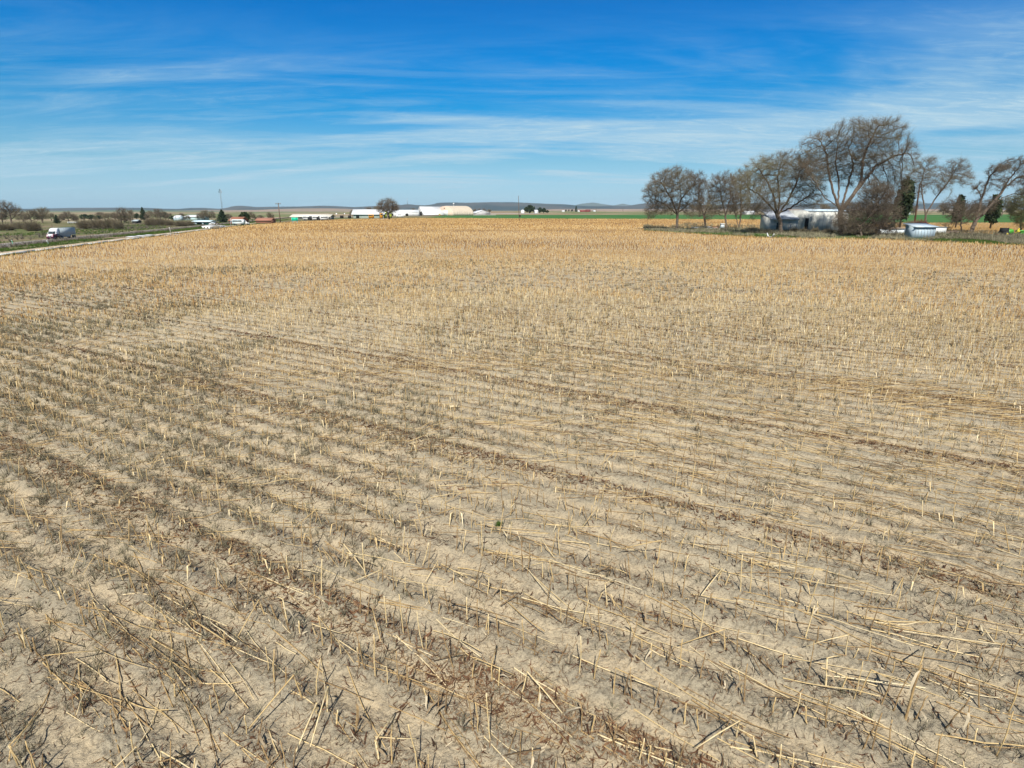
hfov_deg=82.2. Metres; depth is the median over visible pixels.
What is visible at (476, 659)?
fallen corn stalk
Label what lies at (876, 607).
fallen corn stalk
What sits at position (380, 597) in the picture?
fallen corn stalk
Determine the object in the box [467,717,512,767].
fallen corn stalk
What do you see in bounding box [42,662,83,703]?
fallen corn stalk
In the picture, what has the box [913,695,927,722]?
corn stalk
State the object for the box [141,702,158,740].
fallen corn stalk
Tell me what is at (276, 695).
corn stalk
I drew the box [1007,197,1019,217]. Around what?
bare tree
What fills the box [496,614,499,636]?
corn stalk
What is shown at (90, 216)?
evergreen tree
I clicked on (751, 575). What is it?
corn stalk
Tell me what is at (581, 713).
corn stalk
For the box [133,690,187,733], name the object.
fallen corn stalk
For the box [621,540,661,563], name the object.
corn stalk
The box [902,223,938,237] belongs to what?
metal shed
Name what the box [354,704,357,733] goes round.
corn stalk
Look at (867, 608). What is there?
corn stalk
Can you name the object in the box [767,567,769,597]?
corn stalk
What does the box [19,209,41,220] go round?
bare tree
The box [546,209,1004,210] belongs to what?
hills
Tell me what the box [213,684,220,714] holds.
corn stalk
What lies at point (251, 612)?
corn stalk
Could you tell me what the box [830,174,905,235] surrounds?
bare bush
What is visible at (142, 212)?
pine tree
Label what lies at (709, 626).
fallen corn stalk
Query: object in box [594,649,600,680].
corn stalk
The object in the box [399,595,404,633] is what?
corn stalk
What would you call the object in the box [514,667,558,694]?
fallen corn stalk
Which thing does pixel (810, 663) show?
corn stalk
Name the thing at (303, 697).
fallen corn stalk
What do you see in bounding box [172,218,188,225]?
bare shrub
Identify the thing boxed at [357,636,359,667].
corn stalk
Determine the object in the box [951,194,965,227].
juniper tree
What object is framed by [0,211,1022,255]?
ground
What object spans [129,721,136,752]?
corn stalk
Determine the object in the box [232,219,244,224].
parked van
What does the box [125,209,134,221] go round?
bare tree
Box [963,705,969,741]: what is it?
corn stalk
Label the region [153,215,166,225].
bare shrub
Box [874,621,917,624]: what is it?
fallen corn stalk
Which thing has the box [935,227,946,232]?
white box trailer
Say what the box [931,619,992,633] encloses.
fallen corn stalk
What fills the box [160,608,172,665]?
fallen corn stalk
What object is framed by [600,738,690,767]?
fallen corn stalk
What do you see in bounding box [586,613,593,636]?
corn stalk
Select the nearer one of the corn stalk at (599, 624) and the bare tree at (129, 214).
the corn stalk at (599, 624)
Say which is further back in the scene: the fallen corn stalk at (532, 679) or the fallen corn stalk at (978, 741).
the fallen corn stalk at (532, 679)
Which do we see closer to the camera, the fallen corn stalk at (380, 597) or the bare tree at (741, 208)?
the fallen corn stalk at (380, 597)
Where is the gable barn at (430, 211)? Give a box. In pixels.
[418,207,443,215]
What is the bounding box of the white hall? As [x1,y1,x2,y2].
[473,210,489,214]
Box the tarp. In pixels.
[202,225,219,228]
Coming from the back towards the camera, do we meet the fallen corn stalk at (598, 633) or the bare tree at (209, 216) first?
the bare tree at (209, 216)
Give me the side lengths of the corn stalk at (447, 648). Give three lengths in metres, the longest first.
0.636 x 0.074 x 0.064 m
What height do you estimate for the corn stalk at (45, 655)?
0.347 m
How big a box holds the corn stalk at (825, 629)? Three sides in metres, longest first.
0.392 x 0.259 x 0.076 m
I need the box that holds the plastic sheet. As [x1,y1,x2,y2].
[127,234,151,236]
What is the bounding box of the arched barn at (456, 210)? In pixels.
[440,206,472,215]
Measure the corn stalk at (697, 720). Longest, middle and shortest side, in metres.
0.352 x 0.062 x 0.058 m
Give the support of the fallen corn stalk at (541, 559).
on the field soil
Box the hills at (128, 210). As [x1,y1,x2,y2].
[1,210,223,211]
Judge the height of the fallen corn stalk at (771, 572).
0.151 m
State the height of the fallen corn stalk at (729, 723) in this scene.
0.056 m
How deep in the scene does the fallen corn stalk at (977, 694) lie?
7.49 m
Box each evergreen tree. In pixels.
[86,214,93,219]
[524,205,534,212]
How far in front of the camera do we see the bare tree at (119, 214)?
357.44 m
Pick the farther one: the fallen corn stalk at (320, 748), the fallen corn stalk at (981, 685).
the fallen corn stalk at (981, 685)
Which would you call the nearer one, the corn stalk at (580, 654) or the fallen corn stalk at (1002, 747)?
the fallen corn stalk at (1002, 747)
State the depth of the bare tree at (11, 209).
500.88 m
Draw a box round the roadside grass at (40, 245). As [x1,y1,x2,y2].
[0,219,289,255]
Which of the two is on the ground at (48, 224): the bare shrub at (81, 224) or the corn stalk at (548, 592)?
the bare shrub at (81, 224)
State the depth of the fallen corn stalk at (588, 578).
9.95 m
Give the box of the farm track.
[0,223,253,253]
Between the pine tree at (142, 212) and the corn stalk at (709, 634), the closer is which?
the corn stalk at (709, 634)
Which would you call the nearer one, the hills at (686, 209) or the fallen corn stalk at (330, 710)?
the fallen corn stalk at (330, 710)
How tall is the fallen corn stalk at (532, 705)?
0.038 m
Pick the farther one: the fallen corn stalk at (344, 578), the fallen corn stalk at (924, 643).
the fallen corn stalk at (344, 578)
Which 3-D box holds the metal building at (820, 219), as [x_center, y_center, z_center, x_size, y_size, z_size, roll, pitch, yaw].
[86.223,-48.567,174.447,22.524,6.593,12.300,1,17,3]
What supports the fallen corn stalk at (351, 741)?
on the field soil
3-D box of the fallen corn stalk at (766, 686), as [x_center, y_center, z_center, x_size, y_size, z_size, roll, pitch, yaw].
[3.377,3.973,7.667,1.382,0.042,0.030,15,22,41]
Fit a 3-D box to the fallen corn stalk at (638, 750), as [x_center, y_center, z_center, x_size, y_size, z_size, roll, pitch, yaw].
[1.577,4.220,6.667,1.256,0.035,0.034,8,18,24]
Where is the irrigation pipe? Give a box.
[0,250,34,255]
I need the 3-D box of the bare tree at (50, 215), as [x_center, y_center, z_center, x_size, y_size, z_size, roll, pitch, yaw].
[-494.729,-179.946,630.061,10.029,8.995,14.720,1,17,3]
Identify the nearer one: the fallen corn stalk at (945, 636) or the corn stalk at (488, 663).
the corn stalk at (488, 663)
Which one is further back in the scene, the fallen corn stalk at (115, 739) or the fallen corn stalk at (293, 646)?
the fallen corn stalk at (293, 646)
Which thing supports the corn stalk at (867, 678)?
on the field soil
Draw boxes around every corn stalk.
[0,716,10,740]
[8,745,22,767]
[9,715,39,767]
[13,687,50,745]
[25,741,35,767]
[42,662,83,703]
[44,650,99,674]
[46,619,86,626]
[47,677,121,701]
[51,636,76,644]
[52,618,110,651]
[61,671,130,710]
[66,712,101,731]
[71,681,126,727]
[72,669,76,717]
[74,657,105,678]
[76,676,94,714]
[78,664,82,714]
[81,606,109,611]
[82,681,125,721]
[92,600,99,634]
[93,602,108,631]
[95,647,147,668]
[109,691,118,718]
[109,701,125,766]
[112,624,151,651]
[114,746,143,767]
[115,653,120,718]
[117,689,152,729]
[118,603,174,623]
[119,663,147,725]
[125,697,152,749]
[129,701,168,710]
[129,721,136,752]
[132,647,175,680]
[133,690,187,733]
[138,625,223,640]
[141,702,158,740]
[148,643,195,681]
[149,636,173,650]
[150,643,182,697]
[151,750,189,767]
[154,579,202,595]
[155,639,209,670]
[157,668,172,707]
[158,753,189,767]
[159,626,241,648]
[159,658,223,672]
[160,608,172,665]
[161,593,226,625]
[165,575,213,597]
[165,647,202,683]
[170,593,186,617]
[176,681,220,751]
[177,684,199,745]
[184,587,199,619]
[184,640,191,685]
[192,619,223,639]
[197,640,234,690]
[199,681,241,684]
[206,714,217,767]
[210,621,236,641]
[210,669,248,708]
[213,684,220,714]
[214,562,227,587]
[219,728,252,760]
[223,642,274,664]
[229,661,253,698]
[229,738,274,767]
[237,562,278,584]
[238,599,264,635]
[246,630,284,672]
[249,674,301,728]
[256,717,264,747]
[261,745,270,760]
[266,750,281,767]
[267,582,331,607]
[267,625,321,671]
[268,728,280,759]
[272,649,275,681]
[274,596,293,623]
[274,647,275,695]
[280,552,295,581]
[281,601,294,630]
[288,733,357,767]
[291,690,321,711]
[293,678,361,731]
[296,702,317,751]
[310,686,328,746]
[312,623,341,634]
[313,564,379,590]
[315,659,319,694]
[318,616,323,645]
[319,617,356,666]
[319,679,369,700]
[320,655,327,710]
[321,559,322,595]
[325,541,358,561]
[327,544,338,563]
[327,625,332,654]
[336,709,341,724]
[337,544,363,569]
[338,722,367,767]
[339,640,364,656]
[343,553,375,567]
[345,584,419,607]
[346,552,414,564]
[347,665,384,746]
[351,643,366,669]
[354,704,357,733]
[355,621,435,652]
[356,661,421,682]
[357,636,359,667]
[357,705,369,725]
[360,585,367,613]
[361,651,444,697]
[362,542,365,577]
[371,606,380,640]
[373,634,375,676]
[374,712,395,760]
[375,736,415,747]
[378,601,422,609]
[379,572,447,586]
[383,596,386,626]
[385,612,395,629]
[386,658,448,680]
[389,705,460,737]
[390,718,393,763]
[392,563,400,590]
[393,635,447,659]
[396,635,445,685]
[396,651,401,685]
[397,677,467,699]
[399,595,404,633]
[405,542,409,561]
[405,588,421,598]
[406,664,408,691]
[407,724,417,767]
[411,565,451,569]
[417,613,422,647]
[418,682,476,767]
[423,687,427,708]
[426,681,488,709]
[426,689,439,715]
[429,693,481,766]
[433,630,479,650]
[434,652,465,666]
[434,686,447,715]
[436,619,480,656]
[437,531,501,532]
[439,597,518,619]
[441,563,512,591]
[442,630,452,666]
[443,587,455,612]
[444,710,478,762]
[453,570,478,583]
[456,524,462,549]
[459,647,498,670]
[462,696,472,730]
[464,599,478,627]
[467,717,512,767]
[472,656,514,677]
[475,702,478,732]
[486,693,490,740]
[490,528,547,533]
[491,645,496,680]
[493,553,570,558]
[493,618,553,643]
[493,678,571,736]
[495,593,572,613]
[496,550,547,559]
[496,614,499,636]
[497,667,509,685]
[500,588,523,600]
[502,598,544,631]
[505,531,576,554]
[505,730,515,751]
[505,749,540,767]
[509,545,576,573]
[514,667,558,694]
[515,728,577,754]
[516,671,562,712]
[517,562,559,602]
[519,731,521,762]
[520,554,597,569]
[521,597,601,614]
[522,543,529,573]
[522,592,595,631]
[527,699,582,757]
[530,666,583,703]
[531,747,533,767]
[534,576,571,609]
[534,628,536,654]
[538,684,540,703]
[544,692,648,746]
[545,538,614,555]
[546,576,551,607]
[546,608,561,622]
[548,559,553,582]
[550,559,604,575]
[550,643,567,663]
[557,606,633,659]
[561,600,569,624]
[565,572,614,581]
[565,701,582,731]
[572,655,679,696]
[578,598,668,637]
[579,530,634,548]
[579,636,581,672]
[581,730,627,761]
[582,572,641,589]
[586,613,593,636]
[591,619,693,652]
[591,715,595,732]
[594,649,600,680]
[596,543,644,551]
[598,606,607,640]
[598,733,682,767]
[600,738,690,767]
[601,677,701,739]
[602,731,641,754]
[603,735,671,750]
[604,579,615,606]
[607,594,635,637]
[607,715,616,746]
[611,723,627,743]
[612,667,660,693]
[612,673,628,695]
[614,602,689,626]
[616,615,696,628]
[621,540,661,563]
[629,667,640,700]
[630,617,637,648]
[634,709,719,760]
[635,655,745,727]
[636,636,689,662]
[638,738,644,759]
[644,594,701,621]
[645,642,651,659]
[650,649,692,668]
[650,700,663,714]
[664,611,766,635]
[666,637,679,666]
[670,561,673,595]
[670,596,755,656]
[675,740,685,767]
[676,702,686,723]
[677,699,795,755]
[678,700,792,738]
[679,629,725,649]
[679,639,682,668]
[683,686,780,737]
[689,645,733,678]
[691,543,780,571]
[692,699,794,767]
[693,594,792,612]
[694,666,723,686]
[696,709,698,731]
[696,720,739,748]
[698,598,705,638]
[699,654,704,678]
[701,568,722,595]
[707,659,806,704]
[710,594,724,610]
[717,737,772,767]
[718,720,762,757]
[719,660,827,717]
[719,711,732,735]
[725,571,803,591]
[729,739,808,767]
[729,746,845,767]
[730,572,811,574]
[734,597,829,614]
[734,663,747,700]
[735,595,750,617]
[736,629,749,652]
[738,638,802,658]
[740,554,742,591]
[744,591,788,602]
[746,600,754,620]
[746,644,762,674]
[747,561,822,570]
[749,557,751,591]
[751,743,795,758]
[757,575,831,588]
[759,655,774,674]
[762,614,816,625]
[763,696,793,707]
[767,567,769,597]
[768,686,891,729]
[778,744,781,767]
[783,610,791,635]
[783,677,879,696]
[784,685,882,724]
[788,576,890,594]
[789,657,910,681]
[791,606,883,651]
[793,636,863,647]
[793,693,800,716]
[796,579,807,606]
[800,640,814,680]
[801,713,850,724]
[804,605,814,638]
[804,611,913,645]
[805,627,835,645]
[805,706,808,724]
[806,634,848,654]
[807,579,818,611]
[808,697,829,728]
[811,594,873,606]
[821,667,879,686]
[824,655,842,688]
[827,675,924,687]
[832,585,835,617]
[846,611,912,628]
[846,707,965,767]
[846,720,859,735]
[849,622,890,630]
[849,680,893,698]
[853,661,862,698]
[854,605,903,609]
[858,659,944,671]
[858,669,893,694]
[861,617,958,624]
[862,645,991,670]
[862,721,875,749]
[863,590,872,626]
[863,730,942,767]
[869,610,916,620]
[870,601,880,630]
[870,712,895,749]
[871,629,978,656]
[872,650,964,684]
[872,731,945,767]
[873,671,991,713]
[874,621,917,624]
[875,622,981,643]
[881,678,891,704]
[887,719,902,760]
[892,629,1002,644]
[892,671,911,710]
[904,641,952,655]
[904,664,922,720]
[908,750,917,767]
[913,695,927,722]
[918,648,924,669]
[924,677,972,697]
[927,674,952,688]
[930,672,1023,696]
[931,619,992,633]
[935,733,950,767]
[935,733,1023,746]
[936,701,994,725]
[938,665,1023,697]
[944,697,969,727]
[945,666,958,694]
[953,689,1001,697]
[956,683,1019,706]
[957,676,960,696]
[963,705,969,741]
[969,652,981,669]
[973,728,977,744]
[978,681,981,707]
[981,643,1001,671]
[983,746,1023,747]
[996,711,1013,756]
[997,638,1006,672]
[1007,679,1019,713]
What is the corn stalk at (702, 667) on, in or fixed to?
on the field soil
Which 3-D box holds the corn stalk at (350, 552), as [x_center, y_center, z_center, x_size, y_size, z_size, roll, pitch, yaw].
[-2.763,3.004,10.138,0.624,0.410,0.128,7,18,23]
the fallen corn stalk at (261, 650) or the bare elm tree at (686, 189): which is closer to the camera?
the fallen corn stalk at (261, 650)
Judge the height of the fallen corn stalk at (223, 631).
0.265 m
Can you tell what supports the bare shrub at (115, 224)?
on the ground at (48, 224)
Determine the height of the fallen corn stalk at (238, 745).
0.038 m
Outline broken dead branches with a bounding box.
[936,220,956,230]
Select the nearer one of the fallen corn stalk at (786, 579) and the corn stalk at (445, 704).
the corn stalk at (445, 704)
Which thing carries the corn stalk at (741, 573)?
on the field soil
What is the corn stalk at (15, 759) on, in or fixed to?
on the field soil
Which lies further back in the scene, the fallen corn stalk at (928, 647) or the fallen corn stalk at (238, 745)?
the fallen corn stalk at (928, 647)
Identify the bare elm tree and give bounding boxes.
[639,163,708,227]
[734,146,830,232]
[794,112,924,234]
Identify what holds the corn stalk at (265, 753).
on the field soil
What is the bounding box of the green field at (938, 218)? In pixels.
[433,215,1019,222]
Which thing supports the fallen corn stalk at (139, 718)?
on the field soil
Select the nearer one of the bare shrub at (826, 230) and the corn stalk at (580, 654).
the corn stalk at (580, 654)
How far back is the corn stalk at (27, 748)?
6.38 m
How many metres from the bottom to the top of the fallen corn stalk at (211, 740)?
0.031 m
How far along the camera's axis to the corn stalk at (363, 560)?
9.84 m
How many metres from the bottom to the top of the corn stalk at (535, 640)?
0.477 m
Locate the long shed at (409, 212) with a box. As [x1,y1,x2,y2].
[388,210,419,215]
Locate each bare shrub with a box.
[0,221,18,230]
[12,219,23,228]
[21,218,42,230]
[71,216,91,228]
[86,215,106,228]
[100,215,114,228]
[110,217,123,228]
[142,215,159,225]
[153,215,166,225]
[163,218,173,225]
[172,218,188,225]
[187,220,196,225]
[789,226,798,231]
[810,225,819,232]
[822,227,833,233]
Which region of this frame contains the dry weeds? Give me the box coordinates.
[0,259,1023,767]
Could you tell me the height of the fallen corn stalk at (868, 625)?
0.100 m
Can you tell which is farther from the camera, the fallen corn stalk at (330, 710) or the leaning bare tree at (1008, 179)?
the leaning bare tree at (1008, 179)
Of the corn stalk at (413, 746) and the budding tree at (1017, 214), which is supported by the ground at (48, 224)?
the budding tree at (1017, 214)
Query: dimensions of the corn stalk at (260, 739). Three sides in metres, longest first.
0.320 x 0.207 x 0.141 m
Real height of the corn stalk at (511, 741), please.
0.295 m
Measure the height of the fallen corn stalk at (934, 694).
0.036 m
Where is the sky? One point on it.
(162, 104)
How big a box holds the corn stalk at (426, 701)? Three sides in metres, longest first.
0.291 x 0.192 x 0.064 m
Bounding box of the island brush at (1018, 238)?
[642,222,1023,243]
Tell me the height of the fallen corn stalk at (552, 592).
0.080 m
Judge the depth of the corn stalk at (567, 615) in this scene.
8.74 m
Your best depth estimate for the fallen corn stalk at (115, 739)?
6.97 m
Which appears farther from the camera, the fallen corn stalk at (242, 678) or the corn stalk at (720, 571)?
the corn stalk at (720, 571)
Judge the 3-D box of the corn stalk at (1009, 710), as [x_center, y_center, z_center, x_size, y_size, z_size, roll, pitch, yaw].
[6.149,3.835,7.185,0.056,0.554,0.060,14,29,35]
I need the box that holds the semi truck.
[46,227,75,238]
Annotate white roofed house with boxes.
[173,215,184,220]
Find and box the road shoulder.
[1,220,250,246]
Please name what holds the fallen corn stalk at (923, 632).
on the field soil
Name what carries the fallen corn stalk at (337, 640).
on the field soil
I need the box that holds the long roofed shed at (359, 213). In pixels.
[340,209,385,218]
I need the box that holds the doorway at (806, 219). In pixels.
[804,218,808,228]
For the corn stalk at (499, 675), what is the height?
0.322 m
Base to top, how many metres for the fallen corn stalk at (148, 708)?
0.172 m
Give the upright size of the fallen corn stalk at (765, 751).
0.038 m
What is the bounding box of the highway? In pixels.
[0,218,277,246]
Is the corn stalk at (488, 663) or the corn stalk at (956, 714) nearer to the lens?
the corn stalk at (956, 714)
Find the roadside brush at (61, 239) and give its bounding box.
[0,217,290,247]
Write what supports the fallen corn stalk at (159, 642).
on the field soil
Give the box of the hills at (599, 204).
[578,201,924,205]
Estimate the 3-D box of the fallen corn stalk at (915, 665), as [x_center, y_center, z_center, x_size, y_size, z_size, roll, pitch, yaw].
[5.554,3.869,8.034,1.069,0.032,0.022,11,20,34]
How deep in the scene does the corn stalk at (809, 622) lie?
8.48 m
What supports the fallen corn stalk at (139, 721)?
on the field soil
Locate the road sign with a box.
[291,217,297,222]
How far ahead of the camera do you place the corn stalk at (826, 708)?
6.97 m
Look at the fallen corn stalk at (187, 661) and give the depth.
8.13 m
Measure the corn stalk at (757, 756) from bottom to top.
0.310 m
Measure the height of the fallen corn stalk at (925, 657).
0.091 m
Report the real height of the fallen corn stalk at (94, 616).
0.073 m
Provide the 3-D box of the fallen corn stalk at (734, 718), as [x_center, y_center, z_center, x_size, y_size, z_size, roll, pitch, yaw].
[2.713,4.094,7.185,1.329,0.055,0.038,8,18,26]
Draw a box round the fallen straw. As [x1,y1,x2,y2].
[0,249,1023,767]
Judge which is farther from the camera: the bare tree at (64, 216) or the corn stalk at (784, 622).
the bare tree at (64, 216)
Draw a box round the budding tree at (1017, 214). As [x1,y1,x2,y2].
[1003,187,1023,229]
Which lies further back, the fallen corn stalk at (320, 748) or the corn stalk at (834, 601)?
the corn stalk at (834, 601)
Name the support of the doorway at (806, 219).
in the metal building at (820, 219)
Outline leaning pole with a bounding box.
[914,183,919,221]
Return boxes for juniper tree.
[892,176,915,227]
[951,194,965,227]
[983,194,1003,228]
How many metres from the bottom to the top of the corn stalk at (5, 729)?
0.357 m
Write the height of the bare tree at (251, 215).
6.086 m
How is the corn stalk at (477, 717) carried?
on the field soil
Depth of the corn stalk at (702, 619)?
8.44 m
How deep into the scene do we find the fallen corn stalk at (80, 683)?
7.80 m
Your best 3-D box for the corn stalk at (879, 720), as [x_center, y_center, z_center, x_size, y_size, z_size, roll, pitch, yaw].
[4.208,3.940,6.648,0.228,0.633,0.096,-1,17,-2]
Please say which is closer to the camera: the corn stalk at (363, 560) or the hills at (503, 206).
the corn stalk at (363, 560)
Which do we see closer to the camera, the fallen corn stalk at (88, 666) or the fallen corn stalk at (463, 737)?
the fallen corn stalk at (463, 737)
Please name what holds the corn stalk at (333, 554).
on the field soil
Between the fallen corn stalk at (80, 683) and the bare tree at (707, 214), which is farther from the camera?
the bare tree at (707, 214)
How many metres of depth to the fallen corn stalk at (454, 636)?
8.58 m
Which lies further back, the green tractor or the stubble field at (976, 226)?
the stubble field at (976, 226)
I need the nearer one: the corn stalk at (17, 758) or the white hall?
the corn stalk at (17, 758)
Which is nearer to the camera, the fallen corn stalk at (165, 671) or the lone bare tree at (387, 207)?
the fallen corn stalk at (165, 671)
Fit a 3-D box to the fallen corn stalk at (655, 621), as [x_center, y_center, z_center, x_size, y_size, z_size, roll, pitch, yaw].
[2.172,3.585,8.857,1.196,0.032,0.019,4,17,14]
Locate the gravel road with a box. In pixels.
[506,213,539,213]
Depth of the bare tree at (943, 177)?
215.58 m
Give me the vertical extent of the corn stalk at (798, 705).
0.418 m
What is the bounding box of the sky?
[0,0,1023,208]
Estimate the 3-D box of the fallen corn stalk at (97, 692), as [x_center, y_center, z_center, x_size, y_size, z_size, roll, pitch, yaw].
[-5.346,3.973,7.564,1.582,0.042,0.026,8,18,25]
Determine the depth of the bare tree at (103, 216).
662.05 m
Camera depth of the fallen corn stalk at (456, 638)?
8.38 m
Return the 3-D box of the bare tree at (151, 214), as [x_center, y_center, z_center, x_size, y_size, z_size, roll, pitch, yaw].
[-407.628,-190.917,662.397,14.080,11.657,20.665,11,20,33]
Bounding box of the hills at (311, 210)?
[176,208,351,211]
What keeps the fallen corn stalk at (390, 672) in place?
on the field soil
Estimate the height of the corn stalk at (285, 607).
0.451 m
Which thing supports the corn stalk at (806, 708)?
on the field soil
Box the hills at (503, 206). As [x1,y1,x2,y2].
[15,202,1022,210]
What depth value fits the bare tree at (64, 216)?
503.16 m
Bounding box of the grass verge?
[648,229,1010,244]
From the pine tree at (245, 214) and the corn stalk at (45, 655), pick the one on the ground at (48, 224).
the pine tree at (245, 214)
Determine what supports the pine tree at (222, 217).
on the ground at (48, 224)
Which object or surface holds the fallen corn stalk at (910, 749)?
on the field soil
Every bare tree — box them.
[0,200,24,222]
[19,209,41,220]
[33,206,49,222]
[45,212,54,220]
[57,211,77,221]
[101,213,115,218]
[111,206,131,223]
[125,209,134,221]
[143,210,157,218]
[153,209,166,216]
[198,209,207,219]
[206,210,215,218]
[248,212,256,220]
[266,212,274,217]
[376,197,402,218]
[692,180,717,225]
[705,169,742,227]
[726,165,753,226]
[911,154,976,221]
[937,203,950,214]
[940,193,983,231]
[968,154,1023,231]
[1001,196,1011,216]
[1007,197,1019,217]
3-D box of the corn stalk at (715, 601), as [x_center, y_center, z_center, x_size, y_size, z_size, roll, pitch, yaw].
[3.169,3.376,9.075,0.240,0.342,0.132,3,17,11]
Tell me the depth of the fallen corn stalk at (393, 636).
8.58 m
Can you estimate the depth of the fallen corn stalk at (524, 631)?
8.68 m
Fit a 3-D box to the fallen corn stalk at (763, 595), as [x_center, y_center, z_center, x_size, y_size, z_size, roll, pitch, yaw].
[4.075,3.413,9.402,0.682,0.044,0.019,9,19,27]
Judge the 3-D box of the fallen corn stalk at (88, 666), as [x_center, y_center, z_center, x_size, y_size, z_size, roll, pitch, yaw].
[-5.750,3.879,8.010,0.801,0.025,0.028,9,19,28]
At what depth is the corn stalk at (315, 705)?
6.98 m
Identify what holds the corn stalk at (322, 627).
on the field soil
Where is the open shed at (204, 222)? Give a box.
[191,220,216,224]
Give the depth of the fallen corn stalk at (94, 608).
9.03 m
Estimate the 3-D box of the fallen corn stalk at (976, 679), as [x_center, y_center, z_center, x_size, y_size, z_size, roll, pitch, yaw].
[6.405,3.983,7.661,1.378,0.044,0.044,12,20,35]
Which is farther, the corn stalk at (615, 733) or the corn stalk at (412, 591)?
the corn stalk at (412, 591)
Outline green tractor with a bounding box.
[995,228,1015,234]
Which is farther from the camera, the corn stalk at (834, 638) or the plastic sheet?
the plastic sheet
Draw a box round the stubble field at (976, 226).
[867,223,1022,234]
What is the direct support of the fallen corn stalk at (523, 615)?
on the field soil
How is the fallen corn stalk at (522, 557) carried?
on the field soil
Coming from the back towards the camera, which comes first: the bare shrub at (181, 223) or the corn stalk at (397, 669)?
the bare shrub at (181, 223)
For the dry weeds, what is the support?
on the field soil
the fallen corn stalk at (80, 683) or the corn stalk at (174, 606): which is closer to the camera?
the fallen corn stalk at (80, 683)
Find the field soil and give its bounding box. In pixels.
[0,219,1023,767]
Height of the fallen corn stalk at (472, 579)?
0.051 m
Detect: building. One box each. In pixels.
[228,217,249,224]
[290,214,335,219]
[759,209,847,231]
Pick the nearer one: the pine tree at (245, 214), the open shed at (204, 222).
the pine tree at (245, 214)
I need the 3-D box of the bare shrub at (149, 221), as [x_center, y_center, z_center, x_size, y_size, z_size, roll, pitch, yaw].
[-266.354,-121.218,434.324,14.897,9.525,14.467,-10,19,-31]
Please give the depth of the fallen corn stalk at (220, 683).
7.74 m
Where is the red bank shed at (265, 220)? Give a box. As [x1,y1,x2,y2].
[254,218,276,222]
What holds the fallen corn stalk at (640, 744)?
on the field soil
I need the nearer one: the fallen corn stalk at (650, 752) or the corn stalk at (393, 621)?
the fallen corn stalk at (650, 752)
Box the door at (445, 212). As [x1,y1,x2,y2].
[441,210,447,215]
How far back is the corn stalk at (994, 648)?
7.88 m
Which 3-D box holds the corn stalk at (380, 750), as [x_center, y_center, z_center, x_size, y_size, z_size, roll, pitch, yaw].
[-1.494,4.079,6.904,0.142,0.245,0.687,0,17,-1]
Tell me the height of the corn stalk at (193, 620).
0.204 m
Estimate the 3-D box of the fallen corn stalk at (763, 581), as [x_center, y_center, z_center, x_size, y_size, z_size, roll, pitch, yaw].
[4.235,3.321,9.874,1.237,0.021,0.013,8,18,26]
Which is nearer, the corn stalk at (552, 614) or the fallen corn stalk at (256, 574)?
the corn stalk at (552, 614)
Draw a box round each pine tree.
[53,215,61,223]
[139,207,146,219]
[215,209,227,221]
[238,212,250,219]
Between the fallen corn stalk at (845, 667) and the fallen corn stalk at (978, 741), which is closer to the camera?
the fallen corn stalk at (978, 741)
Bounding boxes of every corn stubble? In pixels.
[0,217,1023,323]
[0,282,1023,767]
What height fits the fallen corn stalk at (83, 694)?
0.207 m
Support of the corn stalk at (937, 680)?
on the field soil
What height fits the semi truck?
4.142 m
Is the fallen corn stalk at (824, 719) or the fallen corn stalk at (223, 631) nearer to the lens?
the fallen corn stalk at (824, 719)
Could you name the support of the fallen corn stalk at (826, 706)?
on the field soil
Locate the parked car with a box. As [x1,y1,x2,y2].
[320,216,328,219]
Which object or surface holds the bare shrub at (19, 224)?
on the ground at (48, 224)
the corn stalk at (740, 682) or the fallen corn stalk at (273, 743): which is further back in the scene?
the corn stalk at (740, 682)
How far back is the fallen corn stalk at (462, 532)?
11.11 m
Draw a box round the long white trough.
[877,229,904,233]
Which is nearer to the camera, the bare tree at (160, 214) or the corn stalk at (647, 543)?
the corn stalk at (647, 543)
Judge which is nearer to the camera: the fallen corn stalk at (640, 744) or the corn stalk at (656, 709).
the fallen corn stalk at (640, 744)
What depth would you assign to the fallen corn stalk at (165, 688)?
7.59 m
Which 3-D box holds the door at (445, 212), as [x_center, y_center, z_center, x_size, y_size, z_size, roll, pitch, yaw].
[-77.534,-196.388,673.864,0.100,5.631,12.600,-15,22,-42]
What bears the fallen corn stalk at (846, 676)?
on the field soil
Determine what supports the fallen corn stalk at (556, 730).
on the field soil
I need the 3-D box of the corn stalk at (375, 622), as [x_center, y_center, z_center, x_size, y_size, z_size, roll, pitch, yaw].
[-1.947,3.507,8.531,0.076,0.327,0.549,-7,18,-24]
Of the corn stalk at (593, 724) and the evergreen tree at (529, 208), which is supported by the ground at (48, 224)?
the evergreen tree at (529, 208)
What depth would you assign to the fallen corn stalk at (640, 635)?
8.63 m
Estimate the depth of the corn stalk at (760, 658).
7.98 m
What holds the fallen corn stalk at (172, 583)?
on the field soil
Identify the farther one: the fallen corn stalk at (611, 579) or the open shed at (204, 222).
the open shed at (204, 222)
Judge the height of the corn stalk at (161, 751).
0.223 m
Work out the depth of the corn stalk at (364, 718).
7.05 m

